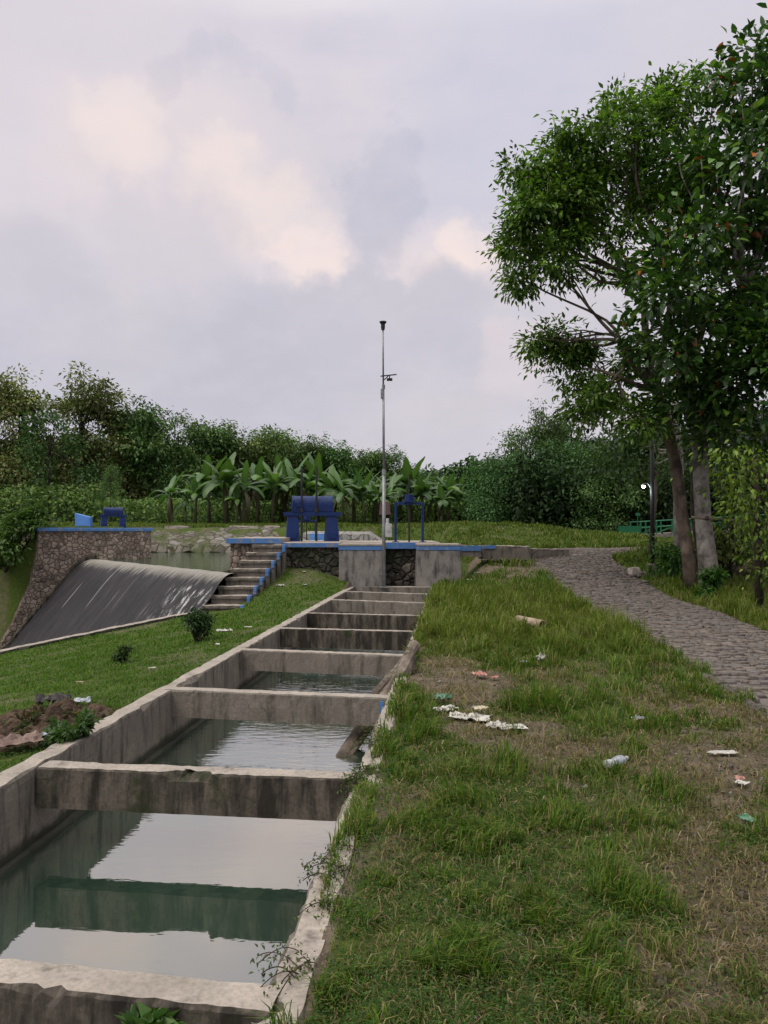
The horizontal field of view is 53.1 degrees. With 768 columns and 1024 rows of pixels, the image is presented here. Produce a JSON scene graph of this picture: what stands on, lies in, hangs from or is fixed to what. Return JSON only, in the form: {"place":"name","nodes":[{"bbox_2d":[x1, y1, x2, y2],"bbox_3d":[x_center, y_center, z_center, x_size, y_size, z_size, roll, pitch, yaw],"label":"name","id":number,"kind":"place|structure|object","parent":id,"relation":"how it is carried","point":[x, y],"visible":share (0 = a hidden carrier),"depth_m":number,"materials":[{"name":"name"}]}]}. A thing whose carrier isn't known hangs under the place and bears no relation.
{"place":"outdoors","nodes":[
{"label":"outdoors","id":0,"kind":"place"},
{"bbox_2d":[1,552,230,593],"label":"pond water","id":1,"kind":"structure","parent":0,"point":[215,561],"depth_m":29.45,"materials":[{"name":"liquid"}]},
{"bbox_2d":[0,525,767,1023],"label":"ground","id":2,"kind":"structure","parent":0,"point":[14,579],"depth_m":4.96,"materials":[{"name":"green plant"}]},
{"bbox_2d":[0,401,24,503],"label":"teak tree","id":3,"kind":"object","parent":2,"relation":"on","point":[14,461],"visible":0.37,"depth_m":63.11,"materials":[{"name":"green plant"}]},
{"bbox_2d":[0,516,34,572],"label":"shrub","id":4,"kind":"object","parent":2,"relation":"on","point":[9,549],"visible":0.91,"depth_m":29.03,"materials":[{"name":"green plant"}]},
{"bbox_2d":[0,730,43,747],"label":"rock","id":5,"kind":"object","parent":2,"relation":"on","point":[12,740],"visible":1,"depth_m":5.75,"materials":[{"name":"brown stone"}]},
{"bbox_2d":[1,499,60,543],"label":"shrub","id":6,"kind":"object","parent":2,"relation":"on","point":[31,520],"visible":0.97,"depth_m":29.56,"materials":[{"name":"green plant"}]},
{"bbox_2d":[0,363,96,521],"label":"teak tree","id":7,"kind":"object","parent":2,"relation":"on","point":[18,398],"visible":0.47,"depth_m":65.13,"materials":[{"name":"green plant"}]},
{"bbox_2d":[8,404,107,521],"bbox_3d":[-25.355,-3.506,59.897,5.634,9.703,6.875,0,-1,17],"label":"open tree","id":8,"kind":"object","parent":2,"relation":"on","point":[86,473],"visible":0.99,"depth_m":59.90,"materials":[{"name":"green plant"}]},
{"bbox_2d":[0,695,124,752],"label":"soil heap","id":9,"kind":"object","parent":2,"relation":"on","point":[22,722],"visible":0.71,"depth_m":6.44,"materials":[{"name":"brown soil"}]},
{"bbox_2d":[34,692,71,705],"bbox_3d":[-3.209,1.816,7.442,0.320,0.120,0.202,0,-1,-12],"label":"plastic rag","id":10,"kind":"object","parent":9,"relation":"on","point":[42,698],"visible":0.84,"depth_m":7.43,"materials":[{"name":"grey plastic"}]},
{"bbox_2d":[33,707,104,749],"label":"weed","id":11,"kind":"object","parent":2,"relation":"on","point":[62,732],"visible":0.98,"depth_m":5.86,"materials":[{"name":"green plant"}]},
{"bbox_2d":[0,528,152,649],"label":"stone abutment","id":12,"kind":"object","parent":2,"relation":"on","point":[61,555],"visible":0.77,"depth_m":29.94,"materials":[{"name":"grey stone"}]},
{"bbox_2d":[75,513,92,525],"bbox_3d":[-12.200,0.348,31.195,0.629,0.596,0.312,0,-1,0],"label":"control panel","id":13,"kind":"object","parent":12,"relation":"on","point":[82,520],"visible":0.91,"depth_m":31.05,"materials":[{"name":"blue metal"}]},
{"bbox_2d":[99,507,126,527],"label":"sluice gate","id":14,"kind":"structure","parent":12,"relation":"on","point":[113,512],"depth_m":31.78,"materials":[{"name":"blue metal"}]},
{"bbox_2d":[16,361,160,520],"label":"teak tree","id":15,"kind":"object","parent":2,"relation":"on","point":[101,408],"visible":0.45,"depth_m":67.61,"materials":[{"name":"green plant"}]},
{"bbox_2d":[0,612,191,654],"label":"training kerb","id":16,"kind":"structure","parent":2,"relation":"on","point":[80,635],"depth_m":17.43,"materials":[{"name":"concrete"}]},
{"bbox_2d":[96,462,120,522],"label":"open tree","id":17,"kind":"object","parent":2,"relation":"on","point":[100,497],"visible":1,"depth_m":54.05,"materials":[{"name":"green plant"}]},
{"bbox_2d":[6,559,235,648],"bbox_3d":[-9.297,3.798,24.035,5.201,4.171,13.483,1,-2,-36],"label":"weir","id":18,"kind":"object","parent":2,"relation":"on","point":[91,595],"visible":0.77,"depth_m":24.47,"materials":[{"name":"grey concrete"}]},
{"bbox_2d":[111,644,134,663],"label":"shrub","id":19,"kind":"object","parent":2,"relation":"on","point":[123,654],"visible":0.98,"depth_m":10.52,"materials":[{"name":"green plant"}]},
{"bbox_2d":[85,405,161,517],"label":"teak tree","id":20,"kind":"object","parent":2,"relation":"on","point":[118,461],"visible":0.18,"depth_m":69.86,"materials":[{"name":"green plant"}]},
{"bbox_2d":[97,395,199,521],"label":"round tree","id":21,"kind":"object","parent":2,"relation":"on","point":[136,426],"visible":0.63,"depth_m":68.08,"materials":[{"name":"green plant"}]},
{"bbox_2d":[147,471,188,523],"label":"banana plant","id":22,"kind":"object","parent":2,"relation":"on","point":[169,489],"visible":1,"depth_m":52.14,"materials":[{"name":"green plant"}]},
{"bbox_2d":[118,409,219,499],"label":"open tree","id":23,"kind":"object","parent":2,"relation":"on","point":[190,435],"visible":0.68,"depth_m":70.06,"materials":[{"name":"green plant"}]},
{"bbox_2d":[175,477,216,523],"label":"banana plant","id":24,"kind":"object","parent":2,"relation":"on","point":[194,485],"visible":0.86,"depth_m":53.98,"materials":[{"name":"green plant"}]},
{"bbox_2d":[178,607,221,642],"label":"shrub","id":25,"kind":"object","parent":2,"relation":"on","point":[201,624],"visible":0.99,"depth_m":12.16,"materials":[{"name":"green plant"}]},
{"bbox_2d":[176,453,226,523],"bbox_3d":[-13.006,-1.545,56.417,4.272,5.549,3.796,1,-2,-45],"label":"banana plant","id":26,"kind":"object","parent":2,"relation":"on","point":[208,470],"visible":0.56,"depth_m":55.70,"materials":[{"name":"green plant"}]},
{"bbox_2d":[162,419,264,519],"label":"round tree","id":27,"kind":"object","parent":2,"relation":"on","point":[218,437],"visible":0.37,"depth_m":73.05,"materials":[{"name":"green plant"}]},
{"bbox_2d":[0,586,431,1023],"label":"irrigation channel","id":28,"kind":"object","parent":2,"relation":"on","point":[49,793],"visible":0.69,"depth_m":5.12,"materials":[{"name":"concrete"}]},
{"bbox_2d":[114,1001,185,1023],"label":"weed","id":29,"kind":"object","parent":28,"relation":"on","point":[145,1014],"visible":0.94,"depth_m":2.57,"materials":[{"name":"green plant"}]},
{"bbox_2d":[0,612,403,984],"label":"channel water","id":30,"kind":"structure","parent":28,"relation":"in","point":[214,898],"depth_m":4.73,"materials":[{"name":"grey liquid"}]},
{"bbox_2d":[335,652,416,757],"bbox_3d":[-0.128,2.093,7.839,0.172,1.067,2.000,-1,-2,26],"label":"log","id":31,"kind":"object","parent":30,"relation":"in","point":[408,661],"visible":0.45,"depth_m":7.63,"materials":[{"name":"brown wood"}]},
{"bbox_2d":[379,321,396,587],"bbox_3d":[0.113,-1.656,21.916,0.495,7.600,0.300,0,-1,0],"label":"light pole","id":32,"kind":"object","parent":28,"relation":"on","point":[386,529],"visible":1,"depth_m":21.84,"materials":[{"name":"metal"}]},
{"bbox_2d":[148,526,285,551],"bbox_3d":[-10.750,1.479,41.958,13.500,1.493,2.762,0,-1,0],"label":"stone revetment","id":33,"kind":"object","parent":2,"relation":"on","point":[191,541],"visible":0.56,"depth_m":41.58,"materials":[{"name":"stone"}]},
{"bbox_2d":[194,452,251,523],"bbox_3d":[-11.201,-1.494,53.696,3.821,5.688,3.920,-1,-2,25],"label":"banana plant","id":34,"kind":"object","parent":2,"relation":"on","point":[226,473],"visible":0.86,"depth_m":53.63,"materials":[{"name":"green plant"}]},
{"bbox_2d":[220,486,253,523],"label":"banana plant","id":35,"kind":"object","parent":2,"relation":"on","point":[237,497],"visible":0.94,"depth_m":52.97,"materials":[{"name":"green plant"}]},
{"bbox_2d":[202,544,286,611],"bbox_3d":[-3.713,2.431,20.458,1.147,3.077,3.790,0,-1,15],"label":"stairway","id":36,"kind":"object","parent":2,"relation":"on","point":[260,568],"visible":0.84,"depth_m":20.61,"materials":[{"name":"concrete"}]},
{"bbox_2d":[223,458,272,523],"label":"banana plant","id":37,"kind":"object","parent":2,"relation":"on","point":[244,481],"visible":0.98,"depth_m":52.83,"materials":[{"name":"green plant"}]},
{"bbox_2d":[213,422,285,500],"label":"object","id":38,"kind":"object","parent":2,"relation":"on","point":[255,454],"visible":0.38,"depth_m":75.06,"materials":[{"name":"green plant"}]},
{"bbox_2d":[0,477,502,523],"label":"undergrowth","id":39,"kind":"object","parent":2,"relation":"on","point":[134,510],"visible":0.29,"depth_m":58.39,"materials":[{"name":"green plant"}]},
{"bbox_2d":[233,457,284,521],"bbox_3d":[-9.314,-1.404,57.153,3.861,5.325,4.228,-1,-2,39],"label":"banana plant","id":40,"kind":"object","parent":2,"relation":"on","point":[256,473],"visible":0.53,"depth_m":56.97,"materials":[{"name":"green plant"}]},
{"bbox_2d":[219,424,309,519],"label":"round tree","id":41,"kind":"object","parent":2,"relation":"on","point":[269,464],"visible":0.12,"depth_m":77.38,"materials":[{"name":"green plant"}]},
{"bbox_2d":[246,456,298,522],"bbox_3d":[-7.953,-1.414,54.619,4.006,5.204,3.560,0,-1,-15],"label":"banana plant","id":42,"kind":"object","parent":2,"relation":"on","point":[274,477],"visible":0.87,"depth_m":54.88,"materials":[{"name":"green plant"}]},
{"bbox_2d":[261,455,309,522],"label":"banana plant","id":43,"kind":"object","parent":2,"relation":"on","point":[278,460],"visible":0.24,"depth_m":57.92,"materials":[{"name":"green plant"}]},
{"bbox_2d":[249,939,327,1011],"bbox_3d":[-0.413,1.655,2.785,0.320,0.133,0.340,-1,-2,34],"label":"weed","id":44,"kind":"object","parent":2,"relation":"on","point":[284,966],"visible":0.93,"depth_m":2.78,"materials":[{"name":"green plant"}]},
{"bbox_2d":[262,453,314,520],"bbox_3d":[-6.743,-1.655,55.671,3.952,5.755,3.609,1,-2,-39],"label":"banana plant","id":45,"kind":"object","parent":2,"relation":"on","point":[290,472],"visible":0.53,"depth_m":56.37,"materials":[{"name":"green plant"}]},
{"bbox_2d":[261,431,340,503],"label":"tree","id":46,"kind":"object","parent":2,"relation":"on","point":[294,459],"visible":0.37,"depth_m":73.32,"materials":[{"name":"plant"}]},
{"bbox_2d":[286,465,323,523],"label":"banana plant","id":47,"kind":"object","parent":2,"relation":"on","point":[308,483],"visible":0.67,"depth_m":55.00,"materials":[{"name":"green plant"}]},
{"bbox_2d":[287,824,361,919],"bbox_3d":[-0.254,1.678,3.620,0.299,0.149,1.009,0,-1,0],"label":"weed","id":48,"kind":"object","parent":2,"relation":"on","point":[338,865],"visible":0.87,"depth_m":3.58,"materials":[{"name":"green plant"}]},
{"bbox_2d":[302,452,347,520],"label":"banana plant","id":49,"kind":"object","parent":2,"relation":"on","point":[310,463],"visible":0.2,"depth_m":57.80,"materials":[{"name":"green plant"}]},
{"bbox_2d":[284,439,377,515],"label":"round tree","id":50,"kind":"object","parent":2,"relation":"on","point":[333,457],"visible":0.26,"depth_m":75.15,"materials":[{"name":"green plant"}]},
{"bbox_2d":[311,465,352,511],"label":"banana plant","id":51,"kind":"object","parent":2,"relation":"on","point":[330,483],"visible":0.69,"depth_m":54.61,"materials":[{"name":"green plant"}]},
{"bbox_2d":[226,537,439,585],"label":"headworks wall","id":52,"kind":"structure","parent":2,"relation":"on","point":[321,555],"depth_m":22.26,"materials":[{"name":"stone"}]},
{"bbox_2d":[284,466,340,541],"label":"sluice gate","id":53,"kind":"structure","parent":52,"relation":"on","point":[316,505],"depth_m":24.32,"materials":[{"name":"blue metal"}]},
{"bbox_2d":[392,474,425,541],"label":"slide gate","id":54,"kind":"structure","parent":52,"relation":"on","point":[409,500],"depth_m":23.57,"materials":[{"name":"blue metal"}]},
{"bbox_2d":[322,470,358,522],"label":"banana plant","id":55,"kind":"object","parent":2,"relation":"on","point":[338,481],"visible":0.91,"depth_m":52.91,"materials":[{"name":"green plant"}]},
{"bbox_2d":[303,531,381,540],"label":"stone ramp","id":56,"kind":"structure","parent":2,"relation":"on","point":[356,536],"depth_m":30.19,"materials":[{"name":"grey stone"}]},
{"bbox_2d":[331,447,379,496],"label":"bamboo clump","id":57,"kind":"object","parent":2,"relation":"on","point":[359,453],"visible":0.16,"depth_m":76.67,"materials":[{"name":"green plant"}]},
{"bbox_2d":[335,466,376,522],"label":"banana plant","id":58,"kind":"object","parent":2,"relation":"on","point":[345,476],"visible":0.42,"depth_m":55.91,"materials":[{"name":"green plant"}]},
{"bbox_2d":[337,761,378,797],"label":"weed","id":59,"kind":"object","parent":2,"relation":"on","point":[355,776],"visible":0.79,"depth_m":4.91,"materials":[{"name":"green plant"}]},
{"bbox_2d":[338,543,381,591],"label":"gate pier","id":60,"kind":"structure","parent":2,"relation":"on","point":[360,565],"depth_m":21.95,"materials":[{"name":"grey concrete"}]},
{"bbox_2d":[343,468,380,524],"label":"banana plant","id":61,"kind":"object","parent":2,"relation":"on","point":[364,486],"visible":0.89,"depth_m":53.88,"materials":[{"name":"green plant"}]},
{"bbox_2d":[345,722,390,752],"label":"weed","id":62,"kind":"object","parent":2,"relation":"on","point":[366,738],"visible":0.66,"depth_m":5.80,"materials":[{"name":"green plant"}]},
{"bbox_2d":[0,430,737,521],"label":"woods","id":63,"kind":"object","parent":2,"relation":"on","point":[456,469],"visible":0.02,"depth_m":85.21,"materials":[{"name":"green plant"}]},
{"bbox_2d":[357,466,399,521],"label":"banana plant","id":64,"kind":"object","parent":2,"relation":"on","point":[377,483],"visible":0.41,"depth_m":56.89,"materials":[{"name":"green plant"}]},
{"bbox_2d":[344,444,425,522],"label":"round tree","id":65,"kind":"object","parent":2,"relation":"on","point":[377,458],"visible":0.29,"depth_m":77.19,"materials":[{"name":"green plant"}]},
{"bbox_2d":[372,473,405,522],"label":"banana plant","id":66,"kind":"object","parent":2,"relation":"on","point":[391,484],"visible":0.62,"depth_m":54.14,"materials":[{"name":"green plant"}]},
{"bbox_2d":[370,640,419,693],"bbox_3d":[0.071,1.883,8.722,0.129,0.614,1.868,-1,-1,21],"label":"log","id":67,"kind":"object","parent":2,"relation":"on","point":[414,647],"visible":0.36,"depth_m":8.76,"materials":[{"name":"grey wood"}]},
{"bbox_2d":[43,519,752,566],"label":"bank grass","id":68,"kind":"structure","parent":2,"relation":"on","point":[595,538],"depth_m":34.24,"materials":[{"name":"green plant"}]},
{"bbox_2d":[386,467,412,522],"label":"banana plant","id":69,"kind":"object","parent":2,"relation":"on","point":[399,493],"visible":0.31,"depth_m":57.52,"materials":[{"name":"green plant"}]},
{"bbox_2d":[381,456,435,522],"bbox_3d":[1.887,-1.480,56.496,4.177,5.427,3.712,0,-1,-19],"label":"banana plant","id":70,"kind":"object","parent":2,"relation":"on","point":[406,470],"visible":0.57,"depth_m":55.72,"materials":[{"name":"green plant"}]},
{"bbox_2d":[401,471,437,522],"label":"banana plant","id":71,"kind":"object","parent":2,"relation":"on","point":[419,486],"visible":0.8,"depth_m":54.71,"materials":[{"name":"green plant"}]},
{"bbox_2d":[414,543,461,586],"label":"gate pier","id":72,"kind":"structure","parent":2,"relation":"on","point":[434,562],"depth_m":21.96,"materials":[{"name":"grey concrete"}]},
{"bbox_2d":[428,483,457,521],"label":"banana plant","id":73,"kind":"object","parent":2,"relation":"on","point":[441,498],"visible":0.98,"depth_m":54.00,"materials":[{"name":"green plant"}]},
{"bbox_2d":[427,472,466,520],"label":"banana plant","id":74,"kind":"object","parent":2,"relation":"on","point":[446,487],"visible":0.8,"depth_m":56.03,"materials":[{"name":"green plant"}]},
{"bbox_2d":[448,711,493,720],"bbox_3d":[0.729,1.726,6.486,0.359,0.046,0.199,-1,-2,28],"label":"plastic scrap","id":75,"kind":"object","parent":2,"relation":"on","point":[482,718],"visible":0.95,"depth_m":6.48,"materials":[{"name":"white plastic"}]},
{"bbox_2d":[455,455,508,521],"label":"bushy tree","id":76,"kind":"object","parent":2,"relation":"on","point":[472,514],"visible":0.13,"depth_m":56.13,"materials":[{"name":"green plant"}]},
{"bbox_2d":[457,449,567,524],"bbox_3d":[8.392,-1.208,49.949,7.376,6.042,6.361,0,-1,-15],"label":"bushy tree","id":77,"kind":"object","parent":2,"relation":"on","point":[482,504],"visible":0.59,"depth_m":49.41,"materials":[{"name":"green plant"}]},
{"bbox_2d":[482,423,543,463],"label":"open tree","id":78,"kind":"object","parent":2,"relation":"on","point":[517,439],"visible":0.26,"depth_m":59.26,"materials":[{"name":"green plant"}]},
{"bbox_2d":[460,545,568,559],"bbox_3d":[4.096,1.308,24.041,4.180,0.596,1.000,1,-2,-25],"label":"broken ledge","id":79,"kind":"object","parent":2,"relation":"on","point":[509,552],"visible":0.84,"depth_m":23.59,"materials":[{"name":"concrete"}]},
{"bbox_2d":[326,577,767,1023],"bbox_3d":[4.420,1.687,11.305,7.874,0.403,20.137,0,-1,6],"label":"dry grass","id":80,"kind":"structure","parent":2,"relation":"on","point":[715,781],"depth_m":3.71,"materials":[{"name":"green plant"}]},
{"bbox_2d":[519,398,578,464],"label":"tree","id":81,"kind":"object","parent":2,"relation":"on","point":[551,427],"visible":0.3,"depth_m":61.17,"materials":[{"name":"plant"}]},
{"bbox_2d":[489,431,629,528],"bbox_3d":[11.459,-1.503,50.144,9.158,7.502,7.898,0,-1,-10],"label":"bushy tree","id":82,"kind":"object","parent":2,"relation":"on","point":[565,456],"visible":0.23,"depth_m":48.95,"materials":[{"name":"green plant"}]},
{"bbox_2d":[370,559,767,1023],"bbox_3d":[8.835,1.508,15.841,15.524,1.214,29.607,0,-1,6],"label":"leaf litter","id":83,"kind":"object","parent":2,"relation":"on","point":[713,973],"visible":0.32,"depth_m":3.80,"materials":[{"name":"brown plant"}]},
{"bbox_2d":[543,431,609,471],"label":"dark tree","id":84,"kind":"object","parent":2,"relation":"on","point":[568,441],"visible":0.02,"depth_m":58.23,"materials":[{"name":"green plant"}]},
{"bbox_2d":[475,59,730,588],"bbox_3d":[5.615,-4.827,19.296,6.671,13.951,4.498,0,-1,0],"label":"broadleaf tree","id":85,"kind":"object","parent":2,"relation":"on","point":[571,207],"visible":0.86,"depth_m":18.90,"materials":[{"name":"green plant"}]},
{"bbox_2d":[558,471,649,532],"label":"bushy tree","id":86,"kind":"object","parent":2,"relation":"on","point":[612,525],"visible":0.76,"depth_m":45.72,"materials":[{"name":"green plant"}]},
{"bbox_2d":[560,385,689,557],"bbox_3d":[7.963,-1.156,23.762,4.842,5.849,3.244,0,-1,0],"label":"slender tree","id":87,"kind":"object","parent":2,"relation":"on","point":[616,458],"visible":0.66,"depth_m":23.78,"materials":[{"name":"green plant"}]},
{"bbox_2d":[499,447,766,533],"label":"thicket","id":88,"kind":"object","parent":2,"relation":"on","point":[664,508],"visible":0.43,"depth_m":46.79,"materials":[{"name":"green plant"}]},
{"bbox_2d":[641,436,657,572],"bbox_3d":[7.513,-0.132,21.747,0.462,4.100,0.297,0,-1,0],"label":"lamp post","id":89,"kind":"object","parent":2,"relation":"on","point":[652,521],"visible":0.77,"depth_m":21.71,"materials":[{"name":"black metal"}]},
{"bbox_2d":[615,394,688,554],"bbox_3d":[9.060,-1.312,25.150,2.998,6.328,2.353,0,-1,-11],"label":"slender tree","id":90,"kind":"object","parent":2,"relation":"on","point":[655,485],"visible":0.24,"depth_m":25.08,"materials":[{"name":"green plant"}]},
{"bbox_2d":[536,563,767,720],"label":"path kerb","id":91,"kind":"structure","parent":2,"relation":"on","point":[751,702],"depth_m":7.54,"materials":[{"name":"stone"}]},
{"bbox_2d":[641,532,696,578],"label":"shrub","id":92,"kind":"object","parent":2,"relation":"on","point":[673,561],"visible":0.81,"depth_m":20.18,"materials":[{"name":"green plant"}]},
{"bbox_2d":[585,2,767,588],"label":"broadleaf tree","id":93,"kind":"object","parent":2,"relation":"on","point":[736,320],"visible":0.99,"depth_m":16.83,"materials":[{"name":"green plant"}]},
{"bbox_2d":[629,514,763,536],"bbox_3d":[17.587,1.374,42.063,8.267,2.580,2.229,0,-1,-3],"label":"fence","id":94,"kind":"object","parent":2,"relation":"on","point":[666,534],"visible":0.27,"depth_m":41.15,"materials":[{"name":"green metal"}]},
{"bbox_2d":[657,422,751,563],"bbox_3d":[9.409,-0.435,21.897,3.342,5.446,2.135,0,-1,0],"label":"slender tree","id":95,"kind":"object","parent":2,"relation":"on","point":[687,456],"visible":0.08,"depth_m":21.51,"materials":[{"name":"green plant"}]},
{"bbox_2d":[689,564,730,599],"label":"shrub","id":96,"kind":"object","parent":2,"relation":"on","point":[715,578],"visible":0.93,"depth_m":17.17,"materials":[{"name":"green plant"}]},
{"bbox_2d":[670,423,767,610],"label":"sapling","id":97,"kind":"object","parent":2,"relation":"on","point":[756,474],"visible":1,"depth_m":14.23,"materials":[{"name":"green plant"}]},
{"bbox_2d":[678,446,764,577],"bbox_3d":[8.858,-0.023,19.865,2.405,3.463,2.525,-1,-1,22],"label":"sapling","id":98,"kind":"object","parent":2,"relation":"on","point":[730,546],"visible":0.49,"depth_m":19.73,"materials":[{"name":"green plant"}]},
{"bbox_2d":[683,395,767,531],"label":"slender tree","id":99,"kind":"object","parent":2,"relation":"on","point":[746,490],"visible":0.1,"depth_m":24.95,"materials":[{"name":"green plant"}]},
{"bbox_2d":[712,521,747,570],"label":"shrub","id":100,"kind":"object","parent":2,"relation":"on","point":[736,565],"visible":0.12,"depth_m":21.64,"materials":[{"name":"green plant"}]},
{"bbox_2d":[715,516,766,567],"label":"shrub","id":101,"kind":"object","parent":2,"relation":"on","point":[745,557],"visible":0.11,"depth_m":21.29,"materials":[{"name":"green plant"}]},
{"bbox_2d":[734,524,767,586],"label":"shrub","id":102,"kind":"object","parent":2,"relation":"on","point":[764,546],"visible":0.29,"depth_m":17.20,"materials":[{"name":"green plant"}]},
{"bbox_2d":[0,0,767,519],"label":"sky","id":103,"kind":"structure","parent":0,"point":[217,209],"materials":[{"name":"grey"}]},
{"bbox_2d":[530,547,767,717],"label":"path","id":104,"kind":"structure","parent":0,"point":[729,644],"depth_m":13.84,"materials":[{"name":"stone"}]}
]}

